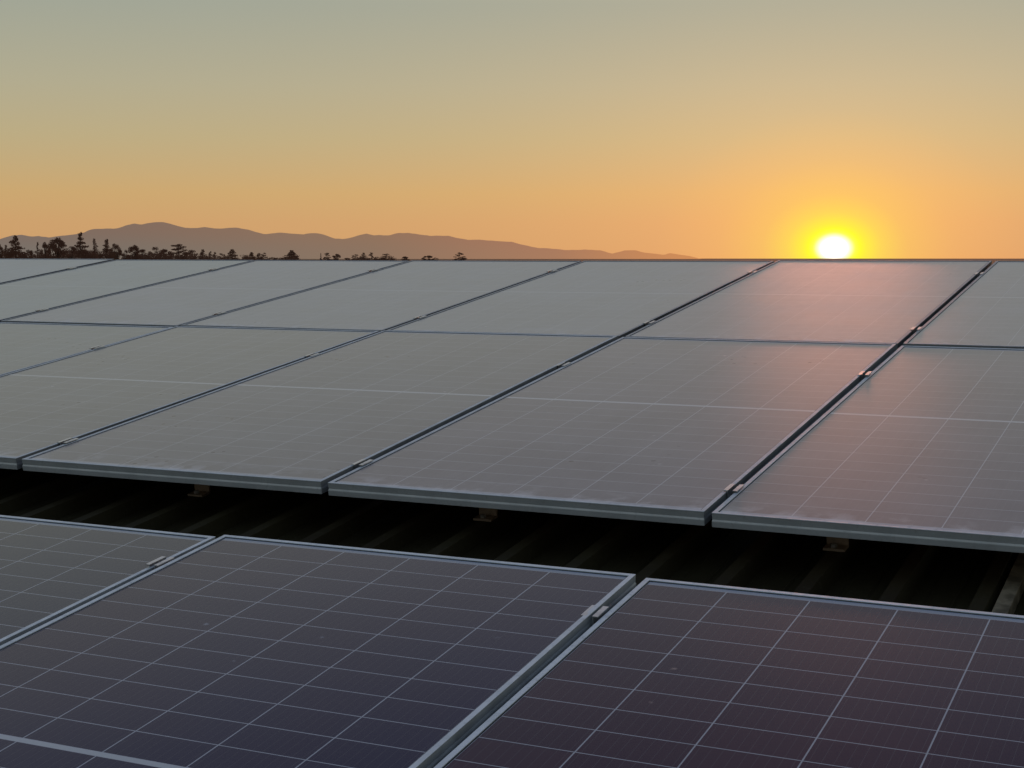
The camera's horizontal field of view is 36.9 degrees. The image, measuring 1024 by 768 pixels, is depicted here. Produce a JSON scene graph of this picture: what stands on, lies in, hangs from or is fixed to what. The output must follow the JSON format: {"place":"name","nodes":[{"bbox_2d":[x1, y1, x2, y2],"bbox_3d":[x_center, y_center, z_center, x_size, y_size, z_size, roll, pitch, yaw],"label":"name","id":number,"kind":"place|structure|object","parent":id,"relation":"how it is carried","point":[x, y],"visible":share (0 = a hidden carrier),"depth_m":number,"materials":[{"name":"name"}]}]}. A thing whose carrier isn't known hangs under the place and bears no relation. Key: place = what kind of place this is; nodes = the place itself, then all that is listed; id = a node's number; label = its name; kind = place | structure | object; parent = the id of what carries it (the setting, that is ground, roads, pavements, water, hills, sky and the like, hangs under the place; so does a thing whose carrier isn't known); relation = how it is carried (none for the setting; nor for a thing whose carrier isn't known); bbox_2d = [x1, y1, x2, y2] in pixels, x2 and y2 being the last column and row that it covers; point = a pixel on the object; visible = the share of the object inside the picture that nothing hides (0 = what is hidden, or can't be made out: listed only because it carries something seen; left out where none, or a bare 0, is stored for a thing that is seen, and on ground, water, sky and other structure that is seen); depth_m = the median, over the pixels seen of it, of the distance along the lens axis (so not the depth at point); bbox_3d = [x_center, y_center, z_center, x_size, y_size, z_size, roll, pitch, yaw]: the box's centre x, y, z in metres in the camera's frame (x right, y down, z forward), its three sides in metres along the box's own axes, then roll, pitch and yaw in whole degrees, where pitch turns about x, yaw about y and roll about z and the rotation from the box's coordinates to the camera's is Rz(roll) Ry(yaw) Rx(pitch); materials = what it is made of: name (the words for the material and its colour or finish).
{"place":"outdoors","nodes":[
{"label":"outdoors","id":0,"kind":"place"},
{"bbox_2d":[0,222,698,258],"bbox_3d":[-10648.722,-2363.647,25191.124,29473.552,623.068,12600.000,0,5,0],"label":"mountains","id":1,"kind":"structure","parent":0,"point":[147,237],"depth_m":23672.33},
{"bbox_2d":[0,0,1023,258],"label":"sky","id":2,"kind":"structure","parent":0,"point":[701,129],"materials":[{"name":"orange"}]},
{"bbox_2d":[118,259,1023,263],"bbox_3d":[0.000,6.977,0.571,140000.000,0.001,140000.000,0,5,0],"label":"ground","id":3,"kind":"structure","parent":0,"point":[992,260],"depth_m":9797.01,"materials":[{"name":"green plant"}]},
{"bbox_2d":[0,244,4,258],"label":"tree","id":4,"kind":"object","parent":3,"relation":"on","point":[1,251],"visible":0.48,"depth_m":595.68,"materials":[{"name":"green plant"}]},
{"bbox_2d":[3,235,31,258],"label":"tree","id":5,"kind":"object","parent":3,"relation":"on","point":[11,252],"visible":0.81,"depth_m":569.29,"materials":[{"name":"green plant"}]},
{"bbox_2d":[26,249,36,257],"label":"tree","id":6,"kind":"object","parent":3,"relation":"on","point":[30,251],"visible":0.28,"depth_m":621.55,"materials":[{"name":"green plant"}]},
{"bbox_2d":[34,242,39,258],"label":"tree","id":7,"kind":"object","parent":3,"relation":"on","point":[38,250],"visible":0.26,"depth_m":647.31,"materials":[{"name":"green plant"}]},
{"bbox_2d":[39,242,51,258],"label":"tree","id":8,"kind":"object","parent":3,"relation":"on","point":[44,245],"visible":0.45,"depth_m":608.48,"materials":[{"name":"green plant"}]},
{"bbox_2d":[41,237,71,258],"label":"tree","id":9,"kind":"object","parent":3,"relation":"on","point":[55,249],"visible":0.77,"depth_m":569.41,"materials":[{"name":"green plant"}]},
{"bbox_2d":[61,246,79,258],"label":"tree","id":10,"kind":"object","parent":3,"relation":"on","point":[73,248],"visible":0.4,"depth_m":621.52,"materials":[{"name":"green plant"}]},
{"bbox_2d":[72,232,99,258],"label":"tree","id":11,"kind":"object","parent":3,"relation":"on","point":[84,253],"visible":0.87,"depth_m":556.33,"materials":[{"name":"green plant"}]},
{"bbox_2d":[92,238,101,258],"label":"tree","id":12,"kind":"object","parent":3,"relation":"on","point":[95,246],"visible":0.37,"depth_m":582.54,"materials":[{"name":"green plant"}]},
{"bbox_2d":[97,239,115,258],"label":"tree","id":13,"kind":"object","parent":3,"relation":"on","point":[105,255],"visible":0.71,"depth_m":582.36,"materials":[{"name":"green plant"}]},
{"bbox_2d":[110,243,121,259],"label":"tree","id":14,"kind":"object","parent":3,"relation":"on","point":[118,253],"visible":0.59,"depth_m":595.54,"materials":[{"name":"green plant"}]},
{"bbox_2d":[121,250,129,259],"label":"tree","id":15,"kind":"object","parent":3,"relation":"on","point":[124,258],"visible":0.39,"depth_m":621.69,"materials":[{"name":"green plant"}]},
{"bbox_2d":[126,245,142,259],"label":"tree","id":16,"kind":"object","parent":3,"relation":"on","point":[135,256],"visible":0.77,"depth_m":608.51,"materials":[{"name":"green plant"}]},
{"bbox_2d":[136,249,150,259],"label":"tree","id":17,"kind":"object","parent":3,"relation":"on","point":[142,250],"visible":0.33,"depth_m":634.46,"materials":[{"name":"green plant"}]},
{"bbox_2d":[152,247,162,259],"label":"tree","id":18,"kind":"object","parent":3,"relation":"on","point":[156,248],"visible":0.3,"depth_m":647.33,"materials":[{"name":"green plant"}]},
{"bbox_2d":[167,244,187,259],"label":"tree","id":19,"kind":"object","parent":3,"relation":"on","point":[178,246],"visible":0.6,"depth_m":634.27,"materials":[{"name":"green plant"}]},
{"bbox_2d":[183,250,202,259],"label":"tree","id":20,"kind":"object","parent":3,"relation":"on","point":[190,251],"visible":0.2,"depth_m":672.97,"materials":[{"name":"green plant"}]},
{"bbox_2d":[197,249,210,259],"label":"tree","id":21,"kind":"object","parent":3,"relation":"on","point":[202,252],"visible":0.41,"depth_m":699.12,"materials":[{"name":"green plant"}]},
{"bbox_2d":[17,250,396,260],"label":"undergrowth","id":22,"kind":"object","parent":3,"relation":"on","point":[151,256],"visible":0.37,"depth_m":628.94,"materials":[{"name":"green plant"}]},
{"bbox_2d":[224,249,240,259],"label":"tree","id":23,"kind":"object","parent":3,"relation":"on","point":[233,254],"visible":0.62,"depth_m":724.94,"materials":[{"name":"green plant"}]},
{"bbox_2d":[278,250,298,259],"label":"tree","id":24,"kind":"object","parent":3,"relation":"on","point":[291,252],"visible":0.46,"depth_m":828.33,"materials":[{"name":"green plant"}]},
{"bbox_2d":[323,253,330,259],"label":"tree","id":25,"kind":"object","parent":3,"relation":"on","point":[326,258],"visible":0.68,"depth_m":958.66,"materials":[{"name":"green plant"}]},
{"bbox_2d":[331,254,340,259],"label":"tree","id":26,"kind":"object","parent":3,"relation":"on","point":[336,257],"visible":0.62,"depth_m":958.30,"materials":[{"name":"green plant"}]},
{"bbox_2d":[382,254,394,260],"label":"tree","id":27,"kind":"object","parent":3,"relation":"on","point":[383,257],"visible":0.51,"depth_m":997.46,"materials":[{"name":"green plant"}]},
{"bbox_2d":[421,255,433,259],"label":"tree","id":28,"kind":"object","parent":3,"relation":"on","point":[424,257],"visible":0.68,"depth_m":1087.78,"materials":[{"name":"green plant"}]},
{"bbox_2d":[453,252,466,260],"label":"tree","id":29,"kind":"object","parent":3,"relation":"on","point":[461,258],"visible":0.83,"depth_m":1036.21,"materials":[{"name":"green plant"}]},
{"bbox_2d":[0,468,1023,615],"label":"farm building","id":30,"kind":"structure","parent":3,"relation":"on","point":[938,576],"depth_m":3.92,"materials":[{"name":"black metal"}]},
{"bbox_2d":[187,484,848,551],"bbox_3d":[-1.362,0.259,4.675,6.308,0.088,0.082,2,13,26],"label":"mounting rail","id":31,"kind":"object","parent":30,"relation":"attached to","point":[832,544],"visible":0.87,"depth_m":4.02,"materials":[{"name":"metal"}]},
{"bbox_2d":[57,438,78,444],"bbox_3d":[-1.354,0.191,4.685,0.035,0.040,0.058,2,13,25],"label":"panel clamp","id":32,"kind":"object","parent":31,"relation":"attached to","point":[65,441],"visible":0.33,"depth_m":4.67,"materials":[{"name":"metal"}]},
{"bbox_2d":[22,330,617,493],"bbox_3d":[-0.515,0.035,5.188,1.038,0.037,2.094,2,13,26],"label":"solar panel","id":33,"kind":"object","parent":31,"relation":"on","point":[315,424],"visible":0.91,"depth_m":4.88,"materials":[{"name":"glass"}]},
{"bbox_2d":[351,459,372,468],"bbox_3d":[-0.410,0.234,4.211,0.035,0.040,0.058,2,13,26],"label":"panel clamp","id":34,"kind":"object","parent":31,"relation":"attached to","point":[359,463],"visible":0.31,"depth_m":4.20,"materials":[{"name":"metal"}]},
{"bbox_2d":[328,337,895,525],"bbox_3d":[0.437,0.076,4.727,1.038,0.036,2.094,2,13,26],"label":"solar panel","id":35,"kind":"object","parent":31,"relation":"on","point":[678,430],"visible":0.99,"depth_m":4.39,"materials":[{"name":"glass"}]},
{"bbox_2d":[723,484,743,498],"bbox_3d":[0.544,0.272,3.753,0.035,0.040,0.058,2,13,26],"label":"panel clamp","id":36,"kind":"object","parent":31,"relation":"attached to","point":[730,489],"visible":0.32,"depth_m":3.75,"materials":[{"name":"metal"}]},
{"bbox_2d":[712,346,1023,552],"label":"solar panel","id":37,"kind":"object","parent":31,"relation":"on","point":[922,445],"visible":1,"depth_m":3.90,"materials":[{"name":"glass"}]},
{"bbox_2d":[992,553,1023,614],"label":"cable channel","id":38,"kind":"object","parent":30,"relation":"attached to","point":[1008,599],"depth_m":3.30,"materials":[{"name":"grey metal"}]},
{"bbox_3d":[-1.357,-0.241,7.067,8.424,0.088,0.082,2,13,26],"label":"mounting rail","id":39,"kind":"object","parent":30,"relation":"attached to","visible":0},
{"bbox_2d":[180,260,580,331],"bbox_3d":[-0.549,-0.443,7.501,1.038,0.035,2.094,2,13,26],"label":"solar panel","id":40,"kind":"object","parent":39,"relation":"on","point":[383,299],"visible":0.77,"depth_m":7.33,"materials":[{"name":"glass"}]},
{"bbox_2d":[386,261,773,338],"bbox_3d":[0.400,-0.404,7.039,1.038,0.035,2.094,2,13,26],"label":"solar panel","id":41,"kind":"object","parent":39,"relation":"on","point":[620,299],"visible":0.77,"depth_m":6.86,"materials":[{"name":"glass"}]},
{"bbox_2d":[643,321,655,325],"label":"panel clamp","id":42,"kind":"object","parent":39,"relation":"attached to","point":[646,323],"visible":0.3,"depth_m":6.14,"materials":[{"name":"metal"}]},
{"bbox_2d":[625,260,991,349],"bbox_3d":[1.355,-0.367,6.580,1.038,0.036,2.094,2,13,26],"label":"solar panel","id":43,"kind":"object","parent":39,"relation":"on","point":[874,301],"visible":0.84,"depth_m":6.39,"materials":[{"name":"glass"}]},
{"bbox_2d":[910,327,921,334],"bbox_3d":[1.497,-0.187,5.679,0.035,0.040,0.058,2,13,25],"label":"panel clamp","id":44,"kind":"object","parent":39,"relation":"attached to","point":[914,329],"visible":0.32,"depth_m":5.66,"materials":[{"name":"metal"}]},
{"bbox_2d":[903,261,1023,348],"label":"solar panel","id":45,"kind":"object","parent":39,"relation":"on","point":[985,309],"visible":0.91,"depth_m":5.87,"materials":[{"name":"glass"}]},
{"label":"mounting rail","id":46,"kind":"object","parent":30,"relation":"attached to","visible":0},
{"bbox_2d":[0,322,171,375],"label":"solar panel","id":47,"kind":"object","parent":46,"relation":"on","point":[24,345],"visible":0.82,"depth_m":6.64,"materials":[{"name":"glass"}]},
{"bbox_2d":[89,345,104,349],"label":"panel clamp","id":48,"kind":"object","parent":46,"relation":"attached to","point":[95,347],"visible":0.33,"depth_m":6.33,"materials":[{"name":"metal"}]},
{"bbox_2d":[0,326,378,469],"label":"solar panel","id":49,"kind":"object","parent":46,"relation":"on","point":[47,406],"visible":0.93,"depth_m":5.67,"materials":[{"name":"glass"}]},
{"bbox_2d":[304,353,319,357],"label":"panel clamp","id":50,"kind":"object","parent":46,"relation":"attached to","point":[310,355],"visible":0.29,"depth_m":5.87,"materials":[{"name":"metal"}]},
{"bbox_2d":[557,362,570,368],"bbox_3d":[0.182,-0.051,5.405,0.035,0.040,0.058,2,13,25],"label":"panel clamp","id":51,"kind":"object","parent":46,"relation":"attached to","point":[561,365],"visible":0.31,"depth_m":5.39,"materials":[{"name":"metal"}]},
{"bbox_2d":[858,371,871,381],"bbox_3d":[1.142,-0.016,4.962,0.035,0.040,0.058,2,13,25],"label":"panel clamp","id":52,"kind":"object","parent":46,"relation":"attached to","point":[862,374],"visible":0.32,"depth_m":4.95,"materials":[{"name":"metal"}]},
{"bbox_3d":[-0.781,0.486,3.421,4.212,0.088,0.082,2,13,26],"label":"mounting rail","id":53,"kind":"object","parent":30,"relation":"attached to","visible":0},
{"bbox_2d":[0,515,215,645],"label":"solar panel","id":54,"kind":"object","parent":53,"relation":"on","point":[50,570],"visible":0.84,"depth_m":3.50,"materials":[{"name":"glass"}]},
{"bbox_2d":[146,556,174,568],"bbox_3d":[-0.788,0.416,3.444,0.035,0.040,0.058,2,13,26],"label":"panel clamp","id":55,"kind":"object","parent":53,"relation":"attached to","point":[159,561],"visible":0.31,"depth_m":3.44,"materials":[{"name":"metal"}]},
{"bbox_2d":[581,605,608,625],"bbox_3d":[0.161,0.458,2.971,0.035,0.040,0.058,2,13,25],"label":"panel clamp","id":56,"kind":"object","parent":53,"relation":"attached to","point":[598,615],"visible":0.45,"depth_m":2.96,"materials":[{"name":"metal"}]},
{"bbox_3d":[-0.751,-0.533,8.292,8.424,0.088,0.082,2,13,26],"label":"mounting rail","id":57,"kind":"object","parent":30,"relation":"attached to","visible":0},
{"bbox_2d":[0,259,113,283],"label":"solar panel","id":58,"kind":"object","parent":57,"relation":"on","point":[14,269],"visible":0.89,"depth_m":9.42,"materials":[{"name":"glass"}]},
{"bbox_2d":[0,260,253,321],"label":"solar panel","id":59,"kind":"object","parent":57,"relation":"on","point":[30,295],"visible":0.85,"depth_m":8.56,"materials":[{"name":"glass"}]},
{"bbox_2d":[1,260,407,326],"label":"solar panel","id":60,"kind":"object","parent":57,"relation":"on","point":[181,301],"visible":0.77,"depth_m":7.80,"materials":[{"name":"glass"}]},
{"label":"mounting rail","id":61,"kind":"object","parent":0,"visible":0},
{"bbox_2d":[0,535,635,767],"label":"solar panel","id":62,"kind":"object","parent":61,"relation":"on","point":[227,651],"visible":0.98,"depth_m":2.83,"materials":[{"name":"glass"}]},
{"bbox_2d":[434,578,1023,767],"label":"solar panel","id":63,"kind":"object","parent":61,"relation":"on","point":[652,673],"visible":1,"depth_m":2.57,"materials":[{"name":"glass"}]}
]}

